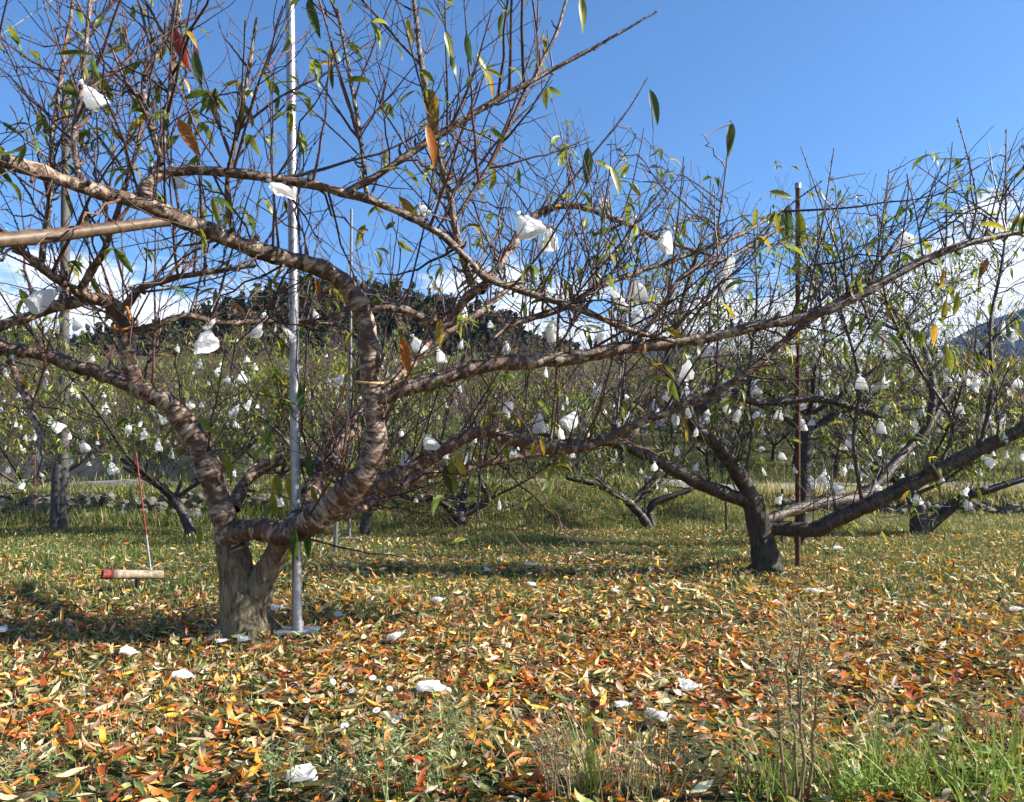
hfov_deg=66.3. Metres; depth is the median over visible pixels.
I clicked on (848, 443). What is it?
fruit bag
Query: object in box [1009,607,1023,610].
fallen fruit bag
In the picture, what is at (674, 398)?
peach tree
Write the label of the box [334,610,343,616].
fallen fruit bag
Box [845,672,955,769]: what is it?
weed
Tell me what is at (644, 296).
fruit bag
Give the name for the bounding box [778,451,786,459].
fruit bag
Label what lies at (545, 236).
fruit bag
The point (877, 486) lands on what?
fruit bag
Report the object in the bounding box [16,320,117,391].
peach tree
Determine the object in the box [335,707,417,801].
weed
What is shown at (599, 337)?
fruit bag
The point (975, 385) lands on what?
fruit bag
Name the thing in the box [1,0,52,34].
wire
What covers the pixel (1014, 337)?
fruit bag
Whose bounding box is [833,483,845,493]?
fruit bag
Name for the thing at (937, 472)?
tie band
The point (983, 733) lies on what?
weed
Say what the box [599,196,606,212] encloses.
fruit bag
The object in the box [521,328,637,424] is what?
peach tree
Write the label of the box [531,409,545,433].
fruit bag
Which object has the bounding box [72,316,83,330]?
fruit bag
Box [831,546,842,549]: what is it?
fallen fruit bag
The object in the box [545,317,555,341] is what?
fruit bag
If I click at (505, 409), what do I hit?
fruit bag
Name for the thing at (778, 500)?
fruit bag
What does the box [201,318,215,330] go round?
fruit bag
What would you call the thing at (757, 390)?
fruit bag
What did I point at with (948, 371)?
fruit bag
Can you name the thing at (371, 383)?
tie band
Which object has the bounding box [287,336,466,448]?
peach tree
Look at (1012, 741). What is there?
grass tuft
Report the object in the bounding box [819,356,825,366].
fruit bag
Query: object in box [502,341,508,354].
fruit bag
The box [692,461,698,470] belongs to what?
fruit bag
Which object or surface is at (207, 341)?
fruit bag
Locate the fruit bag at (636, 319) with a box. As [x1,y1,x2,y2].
[623,314,639,336]
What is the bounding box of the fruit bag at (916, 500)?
[912,490,923,504]
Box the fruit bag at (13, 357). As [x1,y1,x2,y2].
[9,354,19,361]
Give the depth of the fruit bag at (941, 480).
7.55 m
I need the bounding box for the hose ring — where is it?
[110,306,138,330]
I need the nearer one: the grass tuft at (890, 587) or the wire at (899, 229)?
the grass tuft at (890, 587)
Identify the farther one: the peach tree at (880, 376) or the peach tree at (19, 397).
the peach tree at (880, 376)
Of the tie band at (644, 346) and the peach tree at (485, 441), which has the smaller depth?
the tie band at (644, 346)
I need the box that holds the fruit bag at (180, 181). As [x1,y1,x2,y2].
[170,164,188,188]
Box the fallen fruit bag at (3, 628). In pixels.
[0,625,7,631]
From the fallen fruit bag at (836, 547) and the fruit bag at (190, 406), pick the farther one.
the fruit bag at (190, 406)
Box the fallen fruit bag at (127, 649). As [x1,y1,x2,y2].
[119,645,139,654]
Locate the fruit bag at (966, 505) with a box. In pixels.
[962,497,972,510]
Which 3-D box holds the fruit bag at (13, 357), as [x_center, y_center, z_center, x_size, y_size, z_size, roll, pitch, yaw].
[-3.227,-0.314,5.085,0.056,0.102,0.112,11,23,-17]
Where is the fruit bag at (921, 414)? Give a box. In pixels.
[918,406,924,417]
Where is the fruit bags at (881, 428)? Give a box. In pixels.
[0,321,1023,505]
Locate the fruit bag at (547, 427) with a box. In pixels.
[545,424,555,437]
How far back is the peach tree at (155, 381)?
29.34 m
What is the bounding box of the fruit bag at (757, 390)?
[750,385,762,395]
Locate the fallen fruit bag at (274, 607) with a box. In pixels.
[270,604,284,610]
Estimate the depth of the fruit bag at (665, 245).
4.96 m
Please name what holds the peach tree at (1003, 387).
on the ground at (702, 762)
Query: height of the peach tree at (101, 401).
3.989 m
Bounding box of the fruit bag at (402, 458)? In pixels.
[400,447,410,464]
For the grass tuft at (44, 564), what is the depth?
8.10 m
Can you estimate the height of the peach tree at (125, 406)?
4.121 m
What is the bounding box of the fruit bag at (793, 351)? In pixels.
[791,345,796,358]
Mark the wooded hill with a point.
(388, 329)
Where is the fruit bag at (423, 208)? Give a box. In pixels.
[417,202,431,219]
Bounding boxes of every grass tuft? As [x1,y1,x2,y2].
[0,553,79,573]
[150,567,211,593]
[480,687,740,801]
[548,672,625,800]
[559,709,719,796]
[660,707,883,801]
[706,690,959,801]
[742,686,1021,801]
[807,678,1023,801]
[819,720,1023,799]
[848,571,910,595]
[872,677,1023,793]
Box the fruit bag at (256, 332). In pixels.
[247,320,264,338]
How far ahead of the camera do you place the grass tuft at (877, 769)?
2.58 m
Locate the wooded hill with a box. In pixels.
[173,304,460,355]
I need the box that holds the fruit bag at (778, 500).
[774,494,782,504]
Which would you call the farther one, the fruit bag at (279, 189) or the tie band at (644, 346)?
the tie band at (644, 346)
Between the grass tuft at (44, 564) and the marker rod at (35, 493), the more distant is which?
the marker rod at (35, 493)
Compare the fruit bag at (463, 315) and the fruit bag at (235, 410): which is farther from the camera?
the fruit bag at (235, 410)
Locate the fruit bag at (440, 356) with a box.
[436,347,446,362]
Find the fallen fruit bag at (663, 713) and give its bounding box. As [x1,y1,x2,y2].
[645,707,675,720]
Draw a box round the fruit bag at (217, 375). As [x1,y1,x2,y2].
[213,367,220,376]
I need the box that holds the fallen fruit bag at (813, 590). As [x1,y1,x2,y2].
[807,587,824,592]
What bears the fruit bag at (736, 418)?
hanging from the peach tree at (764, 528)
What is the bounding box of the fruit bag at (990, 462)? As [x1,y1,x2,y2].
[983,455,996,468]
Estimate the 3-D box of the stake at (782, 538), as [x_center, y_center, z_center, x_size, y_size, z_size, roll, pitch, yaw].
[3.832,1.647,11.106,0.059,0.792,0.036,0,-5,0]
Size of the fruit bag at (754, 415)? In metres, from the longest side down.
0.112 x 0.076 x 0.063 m
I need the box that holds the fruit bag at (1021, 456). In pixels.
[1018,451,1023,460]
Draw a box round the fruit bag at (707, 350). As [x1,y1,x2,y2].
[700,343,712,361]
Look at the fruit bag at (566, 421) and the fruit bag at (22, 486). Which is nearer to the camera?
the fruit bag at (566, 421)
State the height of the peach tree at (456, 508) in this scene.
3.438 m
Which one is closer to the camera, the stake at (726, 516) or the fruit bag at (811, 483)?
the fruit bag at (811, 483)
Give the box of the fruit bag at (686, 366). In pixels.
[678,355,693,381]
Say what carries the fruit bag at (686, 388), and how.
hanging from the peach tree at (764, 528)
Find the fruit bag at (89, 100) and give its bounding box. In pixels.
[77,79,109,111]
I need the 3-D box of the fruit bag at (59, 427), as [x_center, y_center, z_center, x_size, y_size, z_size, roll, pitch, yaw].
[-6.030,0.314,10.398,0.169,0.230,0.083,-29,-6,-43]
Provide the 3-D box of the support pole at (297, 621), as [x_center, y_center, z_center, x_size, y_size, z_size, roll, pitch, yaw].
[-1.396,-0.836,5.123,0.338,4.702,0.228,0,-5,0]
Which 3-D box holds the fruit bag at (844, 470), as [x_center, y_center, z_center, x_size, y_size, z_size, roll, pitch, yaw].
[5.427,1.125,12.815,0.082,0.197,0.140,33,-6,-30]
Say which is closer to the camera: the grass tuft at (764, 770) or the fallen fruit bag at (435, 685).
the grass tuft at (764, 770)
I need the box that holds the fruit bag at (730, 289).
[720,276,737,294]
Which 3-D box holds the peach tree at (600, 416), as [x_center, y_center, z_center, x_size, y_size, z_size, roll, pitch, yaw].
[1.874,0.522,23.357,5.138,4.039,5.456,-5,-7,44]
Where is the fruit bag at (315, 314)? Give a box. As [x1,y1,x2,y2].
[313,309,318,317]
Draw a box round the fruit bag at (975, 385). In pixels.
[971,377,979,392]
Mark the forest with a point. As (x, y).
(478, 335)
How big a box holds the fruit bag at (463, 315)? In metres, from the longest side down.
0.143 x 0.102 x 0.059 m
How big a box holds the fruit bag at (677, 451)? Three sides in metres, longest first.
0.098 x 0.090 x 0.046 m
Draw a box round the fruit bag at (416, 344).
[410,334,427,352]
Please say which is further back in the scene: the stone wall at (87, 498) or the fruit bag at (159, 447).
the stone wall at (87, 498)
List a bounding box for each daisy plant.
[303,679,354,720]
[341,675,394,705]
[341,707,405,744]
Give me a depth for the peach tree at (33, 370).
33.56 m
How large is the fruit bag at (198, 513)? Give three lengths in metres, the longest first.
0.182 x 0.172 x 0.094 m
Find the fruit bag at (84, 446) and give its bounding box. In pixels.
[79,440,90,451]
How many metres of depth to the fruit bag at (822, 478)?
8.26 m
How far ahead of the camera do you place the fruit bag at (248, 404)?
11.68 m
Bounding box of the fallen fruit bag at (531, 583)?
[527,581,538,585]
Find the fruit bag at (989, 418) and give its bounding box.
[981,411,993,424]
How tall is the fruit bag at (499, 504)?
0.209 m
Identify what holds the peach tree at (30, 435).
on the ground at (702, 762)
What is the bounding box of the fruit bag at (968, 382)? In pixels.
[966,379,972,388]
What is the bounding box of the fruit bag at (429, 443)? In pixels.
[423,433,439,449]
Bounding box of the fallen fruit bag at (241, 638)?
[237,635,252,641]
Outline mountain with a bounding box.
[622,309,1023,356]
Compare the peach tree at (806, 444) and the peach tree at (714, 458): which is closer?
the peach tree at (806, 444)
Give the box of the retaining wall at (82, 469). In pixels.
[0,455,252,482]
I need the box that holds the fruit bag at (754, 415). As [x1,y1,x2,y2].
[752,411,758,418]
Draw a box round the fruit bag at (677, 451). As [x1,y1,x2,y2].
[674,445,680,454]
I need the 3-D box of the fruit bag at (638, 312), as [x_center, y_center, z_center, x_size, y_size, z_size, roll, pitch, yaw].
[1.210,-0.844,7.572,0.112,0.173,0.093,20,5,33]
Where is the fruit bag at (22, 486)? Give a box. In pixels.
[14,479,25,490]
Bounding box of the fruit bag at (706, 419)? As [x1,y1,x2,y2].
[701,414,709,423]
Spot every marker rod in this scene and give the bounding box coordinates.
[34,455,35,534]
[135,453,152,584]
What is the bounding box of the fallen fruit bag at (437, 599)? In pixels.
[432,597,444,602]
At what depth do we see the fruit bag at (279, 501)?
12.63 m
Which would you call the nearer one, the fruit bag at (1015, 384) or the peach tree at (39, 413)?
the fruit bag at (1015, 384)
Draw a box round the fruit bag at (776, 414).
[772,408,778,418]
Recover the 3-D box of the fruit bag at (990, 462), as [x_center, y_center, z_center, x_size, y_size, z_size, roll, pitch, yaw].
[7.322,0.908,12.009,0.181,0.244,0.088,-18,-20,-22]
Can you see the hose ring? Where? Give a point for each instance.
(130, 318)
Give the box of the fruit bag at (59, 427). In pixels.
[49,419,66,432]
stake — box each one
[475,410,486,528]
[644,462,645,512]
[725,501,726,531]
[781,489,783,543]
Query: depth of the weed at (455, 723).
2.75 m
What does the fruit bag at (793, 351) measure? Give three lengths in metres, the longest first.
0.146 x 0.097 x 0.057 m
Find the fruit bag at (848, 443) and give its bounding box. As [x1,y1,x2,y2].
[844,436,851,448]
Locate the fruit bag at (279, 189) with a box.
[266,178,296,199]
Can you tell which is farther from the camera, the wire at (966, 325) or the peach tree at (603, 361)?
the peach tree at (603, 361)
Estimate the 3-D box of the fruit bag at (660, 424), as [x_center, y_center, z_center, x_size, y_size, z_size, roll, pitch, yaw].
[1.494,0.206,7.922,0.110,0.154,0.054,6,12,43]
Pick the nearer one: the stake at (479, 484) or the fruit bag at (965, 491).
the fruit bag at (965, 491)
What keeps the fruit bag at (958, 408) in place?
hanging from the peach tree at (764, 528)
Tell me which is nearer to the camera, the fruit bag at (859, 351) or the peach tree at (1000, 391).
the fruit bag at (859, 351)
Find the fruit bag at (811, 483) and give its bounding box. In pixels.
[809,479,817,489]
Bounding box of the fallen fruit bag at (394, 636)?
[387,630,404,642]
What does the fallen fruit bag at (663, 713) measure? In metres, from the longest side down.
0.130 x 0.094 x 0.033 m
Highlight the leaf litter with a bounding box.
[0,479,1023,801]
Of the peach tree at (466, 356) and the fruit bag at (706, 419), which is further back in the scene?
the peach tree at (466, 356)
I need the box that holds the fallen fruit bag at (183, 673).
[171,669,195,678]
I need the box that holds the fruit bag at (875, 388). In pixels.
[871,379,891,391]
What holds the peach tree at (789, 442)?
on the ground at (702, 762)
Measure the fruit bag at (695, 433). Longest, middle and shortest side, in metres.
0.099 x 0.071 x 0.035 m
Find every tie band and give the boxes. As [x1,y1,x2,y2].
[354,379,385,384]
[639,337,645,354]
[929,463,940,478]
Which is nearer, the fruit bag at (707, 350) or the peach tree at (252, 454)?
the fruit bag at (707, 350)
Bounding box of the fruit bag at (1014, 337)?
[1010,330,1018,340]
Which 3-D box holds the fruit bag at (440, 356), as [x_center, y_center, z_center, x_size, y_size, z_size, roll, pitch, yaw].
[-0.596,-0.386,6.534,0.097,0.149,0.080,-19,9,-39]
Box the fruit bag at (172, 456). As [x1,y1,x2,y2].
[168,448,174,458]
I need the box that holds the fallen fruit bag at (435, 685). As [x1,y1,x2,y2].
[416,680,450,691]
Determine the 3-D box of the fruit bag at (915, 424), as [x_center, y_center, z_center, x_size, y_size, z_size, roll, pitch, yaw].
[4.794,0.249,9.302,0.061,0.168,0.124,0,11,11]
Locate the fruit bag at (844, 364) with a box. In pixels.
[841,356,846,371]
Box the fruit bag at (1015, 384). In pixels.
[1010,376,1022,387]
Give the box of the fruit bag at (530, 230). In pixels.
[513,211,545,239]
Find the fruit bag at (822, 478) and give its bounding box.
[818,469,829,483]
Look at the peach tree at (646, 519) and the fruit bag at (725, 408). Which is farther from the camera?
the peach tree at (646, 519)
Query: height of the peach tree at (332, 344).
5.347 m
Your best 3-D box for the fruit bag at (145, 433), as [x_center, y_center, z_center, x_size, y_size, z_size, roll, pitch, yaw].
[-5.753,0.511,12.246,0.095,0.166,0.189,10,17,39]
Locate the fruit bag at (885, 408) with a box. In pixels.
[880,402,889,414]
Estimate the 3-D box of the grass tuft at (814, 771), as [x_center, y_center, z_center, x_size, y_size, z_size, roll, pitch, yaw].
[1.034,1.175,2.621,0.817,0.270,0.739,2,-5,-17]
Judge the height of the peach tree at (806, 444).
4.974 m
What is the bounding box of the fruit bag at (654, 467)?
[650,461,657,470]
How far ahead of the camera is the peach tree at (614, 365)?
38.46 m
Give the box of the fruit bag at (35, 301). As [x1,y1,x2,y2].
[25,286,61,313]
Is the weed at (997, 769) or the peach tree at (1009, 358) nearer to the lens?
the weed at (997, 769)
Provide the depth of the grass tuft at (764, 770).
2.55 m
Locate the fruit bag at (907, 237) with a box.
[897,228,913,247]
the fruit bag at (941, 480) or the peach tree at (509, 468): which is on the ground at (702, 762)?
the peach tree at (509, 468)
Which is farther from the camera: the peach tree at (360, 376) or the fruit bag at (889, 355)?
the peach tree at (360, 376)
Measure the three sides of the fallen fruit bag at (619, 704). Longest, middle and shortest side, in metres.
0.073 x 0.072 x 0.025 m
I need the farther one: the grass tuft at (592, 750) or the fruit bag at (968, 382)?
the fruit bag at (968, 382)
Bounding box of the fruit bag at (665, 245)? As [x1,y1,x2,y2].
[656,226,672,253]
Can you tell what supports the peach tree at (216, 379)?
on the ground at (702, 762)
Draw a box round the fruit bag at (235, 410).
[231,404,238,416]
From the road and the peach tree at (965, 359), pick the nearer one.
the road
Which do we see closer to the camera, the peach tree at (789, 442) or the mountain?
the peach tree at (789, 442)
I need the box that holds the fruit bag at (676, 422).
[671,413,679,425]
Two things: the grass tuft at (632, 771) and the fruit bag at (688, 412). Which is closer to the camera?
the grass tuft at (632, 771)
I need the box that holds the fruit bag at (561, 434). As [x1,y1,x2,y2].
[558,425,564,439]
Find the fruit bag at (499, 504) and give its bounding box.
[498,498,500,509]
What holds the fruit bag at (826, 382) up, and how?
hanging from the peach tree at (806, 444)
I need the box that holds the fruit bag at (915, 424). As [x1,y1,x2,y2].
[912,415,917,429]
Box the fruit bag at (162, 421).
[157,413,167,424]
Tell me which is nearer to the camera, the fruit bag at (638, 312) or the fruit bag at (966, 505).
the fruit bag at (638, 312)
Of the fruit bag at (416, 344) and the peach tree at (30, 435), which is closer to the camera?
the fruit bag at (416, 344)
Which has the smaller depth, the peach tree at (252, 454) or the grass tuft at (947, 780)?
the grass tuft at (947, 780)
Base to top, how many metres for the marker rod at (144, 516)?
1.205 m
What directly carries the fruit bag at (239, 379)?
hanging from the peach tree at (365, 523)
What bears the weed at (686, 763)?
on the ground at (702, 762)
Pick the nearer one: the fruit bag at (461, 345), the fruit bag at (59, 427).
the fruit bag at (59, 427)
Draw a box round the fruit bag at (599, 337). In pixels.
[592,324,604,342]
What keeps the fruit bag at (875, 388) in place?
hanging from the peach tree at (764, 528)
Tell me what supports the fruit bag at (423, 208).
hanging from the peach tree at (246, 586)
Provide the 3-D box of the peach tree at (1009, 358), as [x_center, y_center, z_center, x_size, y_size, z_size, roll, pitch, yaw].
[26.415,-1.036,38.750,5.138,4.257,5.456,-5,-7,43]
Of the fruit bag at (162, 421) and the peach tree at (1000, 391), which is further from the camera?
the peach tree at (1000, 391)
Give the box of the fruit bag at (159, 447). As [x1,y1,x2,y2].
[154,439,162,451]
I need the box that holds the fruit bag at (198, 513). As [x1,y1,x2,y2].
[194,508,201,517]
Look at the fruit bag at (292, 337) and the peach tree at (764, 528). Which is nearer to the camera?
the fruit bag at (292, 337)
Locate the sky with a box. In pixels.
[0,0,1023,355]
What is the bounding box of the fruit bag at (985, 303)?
[977,293,988,306]
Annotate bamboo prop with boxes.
[0,217,171,247]
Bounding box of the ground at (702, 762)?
[0,356,1023,801]
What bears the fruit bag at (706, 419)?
hanging from the peach tree at (764, 528)
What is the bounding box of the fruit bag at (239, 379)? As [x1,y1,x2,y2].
[236,371,246,383]
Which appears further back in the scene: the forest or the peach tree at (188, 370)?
the forest
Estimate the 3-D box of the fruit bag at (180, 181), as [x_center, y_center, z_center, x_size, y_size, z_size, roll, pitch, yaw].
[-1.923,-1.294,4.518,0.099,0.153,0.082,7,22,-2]
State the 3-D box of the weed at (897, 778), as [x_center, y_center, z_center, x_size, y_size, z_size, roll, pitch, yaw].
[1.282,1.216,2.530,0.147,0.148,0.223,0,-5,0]
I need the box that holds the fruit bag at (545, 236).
[537,223,557,251]
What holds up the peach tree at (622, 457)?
on the ground at (702, 762)
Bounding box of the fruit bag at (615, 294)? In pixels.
[607,283,627,309]
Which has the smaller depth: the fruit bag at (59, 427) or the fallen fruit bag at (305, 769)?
the fallen fruit bag at (305, 769)
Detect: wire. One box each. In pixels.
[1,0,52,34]
[799,186,1014,276]
[942,324,1006,325]
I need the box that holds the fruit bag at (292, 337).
[281,324,295,342]
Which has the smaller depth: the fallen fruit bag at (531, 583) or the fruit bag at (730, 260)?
the fruit bag at (730, 260)
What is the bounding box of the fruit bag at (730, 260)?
[717,253,736,278]
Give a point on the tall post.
(59, 508)
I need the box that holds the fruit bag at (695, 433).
[692,427,698,436]
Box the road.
[0,479,1022,494]
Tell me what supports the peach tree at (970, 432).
on the ground at (702, 762)
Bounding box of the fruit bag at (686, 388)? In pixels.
[680,383,689,399]
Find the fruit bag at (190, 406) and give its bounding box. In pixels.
[187,402,194,409]
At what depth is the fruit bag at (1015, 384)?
7.68 m
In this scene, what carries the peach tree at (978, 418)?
on the ground at (702, 762)
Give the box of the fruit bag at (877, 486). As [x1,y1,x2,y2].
[874,482,881,491]
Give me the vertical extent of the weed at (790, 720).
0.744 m
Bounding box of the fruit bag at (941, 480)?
[938,476,944,483]
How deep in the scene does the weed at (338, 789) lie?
2.45 m
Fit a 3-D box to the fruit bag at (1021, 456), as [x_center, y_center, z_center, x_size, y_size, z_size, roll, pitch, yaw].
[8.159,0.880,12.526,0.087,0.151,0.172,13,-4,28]
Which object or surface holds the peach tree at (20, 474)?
on the ground at (702, 762)
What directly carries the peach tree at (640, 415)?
on the ground at (702, 762)
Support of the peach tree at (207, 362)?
on the ground at (702, 762)
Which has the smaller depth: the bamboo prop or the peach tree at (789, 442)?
the bamboo prop
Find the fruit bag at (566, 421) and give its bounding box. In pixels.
[560,408,581,431]
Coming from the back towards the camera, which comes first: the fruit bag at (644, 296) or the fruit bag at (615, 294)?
the fruit bag at (644, 296)
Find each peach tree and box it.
[0,0,1023,642]
[0,214,347,535]
[0,285,187,502]
[0,339,57,439]
[0,342,140,454]
[0,357,96,454]
[0,359,42,437]
[1,363,58,452]
[3,379,164,454]
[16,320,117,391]
[21,363,149,440]
[39,340,232,454]
[85,332,192,403]
[103,349,208,439]
[109,346,250,454]
[140,291,459,484]
[149,337,263,439]
[156,299,530,536]
[172,346,302,454]
[180,313,288,404]
[201,329,356,468]
[209,349,348,474]
[236,356,331,412]
[257,323,644,527]
[259,341,385,441]
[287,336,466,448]
[302,331,422,449]
[318,310,398,367]
[347,349,464,436]
[388,332,495,416]
[421,333,586,477]
[429,357,547,451]
[431,368,580,471]
[441,340,545,406]
[468,342,679,475]
[470,126,1023,574]
[476,330,784,529]
[491,305,589,401]
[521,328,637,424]
[529,328,667,473]
[548,334,680,463]
[598,324,695,414]
[603,160,1023,544]
[617,343,728,441]
[625,346,768,473]
[646,334,802,477]
[669,342,774,464]
[696,365,831,461]
[710,327,811,416]
[714,337,820,436]
[723,240,1023,534]
[733,344,879,470]
[734,337,927,481]
[813,347,905,386]
[814,351,964,464]
[814,352,918,427]
[822,342,945,444]
[862,322,1023,480]
[886,329,1022,474]
[905,327,1014,390]
[932,337,1023,454]
[938,361,1023,429]
[938,372,1021,459]
[983,366,1023,417]
[993,345,1023,380]
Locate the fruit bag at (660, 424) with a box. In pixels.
[655,419,664,427]
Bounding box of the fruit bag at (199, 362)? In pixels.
[194,359,202,369]
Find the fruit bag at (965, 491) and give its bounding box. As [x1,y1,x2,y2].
[961,485,968,495]
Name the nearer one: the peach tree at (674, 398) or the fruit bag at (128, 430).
the fruit bag at (128, 430)
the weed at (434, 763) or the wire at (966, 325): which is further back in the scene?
the wire at (966, 325)
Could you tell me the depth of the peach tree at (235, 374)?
22.78 m
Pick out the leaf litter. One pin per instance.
(656, 667)
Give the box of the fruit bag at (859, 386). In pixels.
[855,374,868,389]
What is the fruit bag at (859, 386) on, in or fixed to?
hanging from the peach tree at (764, 528)
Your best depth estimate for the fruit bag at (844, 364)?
8.12 m
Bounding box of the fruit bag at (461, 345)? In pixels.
[457,338,463,348]
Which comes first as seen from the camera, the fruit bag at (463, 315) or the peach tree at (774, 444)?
the fruit bag at (463, 315)
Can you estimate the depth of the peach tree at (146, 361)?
40.07 m
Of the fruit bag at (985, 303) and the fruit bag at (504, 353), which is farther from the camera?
the fruit bag at (504, 353)
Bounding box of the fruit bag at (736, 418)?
[732,406,741,422]
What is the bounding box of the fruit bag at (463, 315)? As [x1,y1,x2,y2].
[461,307,467,317]
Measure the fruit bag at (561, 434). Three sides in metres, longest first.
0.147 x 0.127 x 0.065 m
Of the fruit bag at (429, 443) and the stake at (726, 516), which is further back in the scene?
the stake at (726, 516)
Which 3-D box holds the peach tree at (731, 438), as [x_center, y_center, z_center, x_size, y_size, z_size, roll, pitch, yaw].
[7.010,0.177,24.963,5.274,5.044,4.543,5,-7,-44]
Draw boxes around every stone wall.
[0,491,276,523]
[783,498,1023,514]
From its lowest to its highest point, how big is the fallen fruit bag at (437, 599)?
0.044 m
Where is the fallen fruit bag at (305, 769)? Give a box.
[285,763,317,781]
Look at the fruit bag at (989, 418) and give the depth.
7.66 m
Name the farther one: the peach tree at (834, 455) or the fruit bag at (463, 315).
the peach tree at (834, 455)
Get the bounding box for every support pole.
[273,0,320,634]
[333,459,339,552]
[338,209,360,539]
[795,182,800,566]
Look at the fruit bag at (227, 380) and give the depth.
11.21 m
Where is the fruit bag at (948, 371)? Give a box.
[941,368,950,375]
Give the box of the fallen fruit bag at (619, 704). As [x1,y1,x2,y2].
[614,701,631,707]
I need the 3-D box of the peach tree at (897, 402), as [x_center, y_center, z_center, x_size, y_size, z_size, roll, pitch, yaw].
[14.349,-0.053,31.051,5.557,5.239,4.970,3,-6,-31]
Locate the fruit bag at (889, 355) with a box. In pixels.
[886,349,896,358]
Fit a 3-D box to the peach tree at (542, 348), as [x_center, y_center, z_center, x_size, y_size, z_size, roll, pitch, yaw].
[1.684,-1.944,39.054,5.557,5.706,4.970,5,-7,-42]
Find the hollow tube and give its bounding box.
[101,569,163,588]
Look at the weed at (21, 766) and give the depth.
2.62 m
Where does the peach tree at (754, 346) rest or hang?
on the ground at (702, 762)
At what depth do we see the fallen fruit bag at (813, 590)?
6.34 m
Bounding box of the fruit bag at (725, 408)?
[721,397,730,413]
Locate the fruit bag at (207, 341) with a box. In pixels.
[193,326,219,354]
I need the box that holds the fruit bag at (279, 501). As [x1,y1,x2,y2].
[277,497,283,507]
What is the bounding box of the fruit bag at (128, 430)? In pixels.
[125,423,131,433]
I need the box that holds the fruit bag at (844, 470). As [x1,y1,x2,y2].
[838,465,846,474]
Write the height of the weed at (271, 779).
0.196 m
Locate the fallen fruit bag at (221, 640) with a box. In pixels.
[216,638,229,642]
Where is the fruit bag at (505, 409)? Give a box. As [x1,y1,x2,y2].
[497,398,514,417]
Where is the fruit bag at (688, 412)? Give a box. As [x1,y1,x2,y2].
[684,407,691,418]
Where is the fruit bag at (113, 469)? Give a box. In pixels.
[107,460,119,474]
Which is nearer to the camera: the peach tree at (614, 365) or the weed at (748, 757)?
the weed at (748, 757)
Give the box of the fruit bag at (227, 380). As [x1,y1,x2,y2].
[223,374,230,383]
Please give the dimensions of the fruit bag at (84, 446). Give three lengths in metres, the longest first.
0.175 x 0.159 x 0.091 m
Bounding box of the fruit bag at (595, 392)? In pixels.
[593,383,600,395]
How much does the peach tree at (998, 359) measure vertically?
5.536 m
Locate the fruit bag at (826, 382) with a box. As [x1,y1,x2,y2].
[822,371,829,386]
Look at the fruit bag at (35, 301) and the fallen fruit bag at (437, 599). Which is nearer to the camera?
the fruit bag at (35, 301)
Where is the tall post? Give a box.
[49,83,70,531]
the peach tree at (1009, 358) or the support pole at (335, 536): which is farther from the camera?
the peach tree at (1009, 358)
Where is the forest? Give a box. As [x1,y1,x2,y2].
[0,276,586,356]
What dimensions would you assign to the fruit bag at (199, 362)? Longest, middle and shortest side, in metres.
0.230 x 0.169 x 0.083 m
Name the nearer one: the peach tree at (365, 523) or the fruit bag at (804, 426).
the fruit bag at (804, 426)
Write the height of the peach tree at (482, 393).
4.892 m
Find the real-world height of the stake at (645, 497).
1.239 m
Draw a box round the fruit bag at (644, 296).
[629,277,649,301]
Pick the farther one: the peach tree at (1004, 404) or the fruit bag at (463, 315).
the peach tree at (1004, 404)
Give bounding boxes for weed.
[0,734,64,785]
[254,727,319,800]
[308,734,374,801]
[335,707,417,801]
[374,692,453,798]
[425,667,491,760]
[516,695,606,801]
[622,690,711,801]
[713,718,758,793]
[745,572,846,801]
[829,742,894,801]
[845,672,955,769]
[890,750,937,801]
[939,674,1022,759]
[948,743,1023,796]
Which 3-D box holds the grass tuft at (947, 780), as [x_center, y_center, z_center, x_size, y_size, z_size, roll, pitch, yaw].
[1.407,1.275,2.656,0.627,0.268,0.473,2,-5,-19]
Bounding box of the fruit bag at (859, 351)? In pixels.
[856,345,865,359]
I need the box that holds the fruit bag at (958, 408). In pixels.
[955,403,965,413]
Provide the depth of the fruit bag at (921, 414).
9.26 m
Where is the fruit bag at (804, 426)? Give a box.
[800,416,807,430]
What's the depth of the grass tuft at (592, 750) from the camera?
2.49 m
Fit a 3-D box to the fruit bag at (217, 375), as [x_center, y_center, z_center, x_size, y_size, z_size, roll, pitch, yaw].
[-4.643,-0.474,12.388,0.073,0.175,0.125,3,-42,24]
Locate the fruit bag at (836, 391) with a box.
[833,384,838,394]
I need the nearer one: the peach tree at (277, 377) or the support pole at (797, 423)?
the support pole at (797, 423)
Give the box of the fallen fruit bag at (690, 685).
[678,678,701,690]
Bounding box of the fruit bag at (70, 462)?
[69,458,74,466]
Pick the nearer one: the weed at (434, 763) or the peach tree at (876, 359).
the weed at (434, 763)
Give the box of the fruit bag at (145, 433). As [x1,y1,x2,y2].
[138,428,149,439]
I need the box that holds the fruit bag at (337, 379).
[333,372,344,387]
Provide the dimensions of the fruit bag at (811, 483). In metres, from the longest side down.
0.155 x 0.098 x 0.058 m
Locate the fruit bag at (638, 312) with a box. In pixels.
[632,307,643,319]
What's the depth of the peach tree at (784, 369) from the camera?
33.41 m
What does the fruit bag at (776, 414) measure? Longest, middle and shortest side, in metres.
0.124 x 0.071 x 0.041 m
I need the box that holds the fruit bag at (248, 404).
[242,397,251,410]
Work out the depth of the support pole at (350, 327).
11.69 m

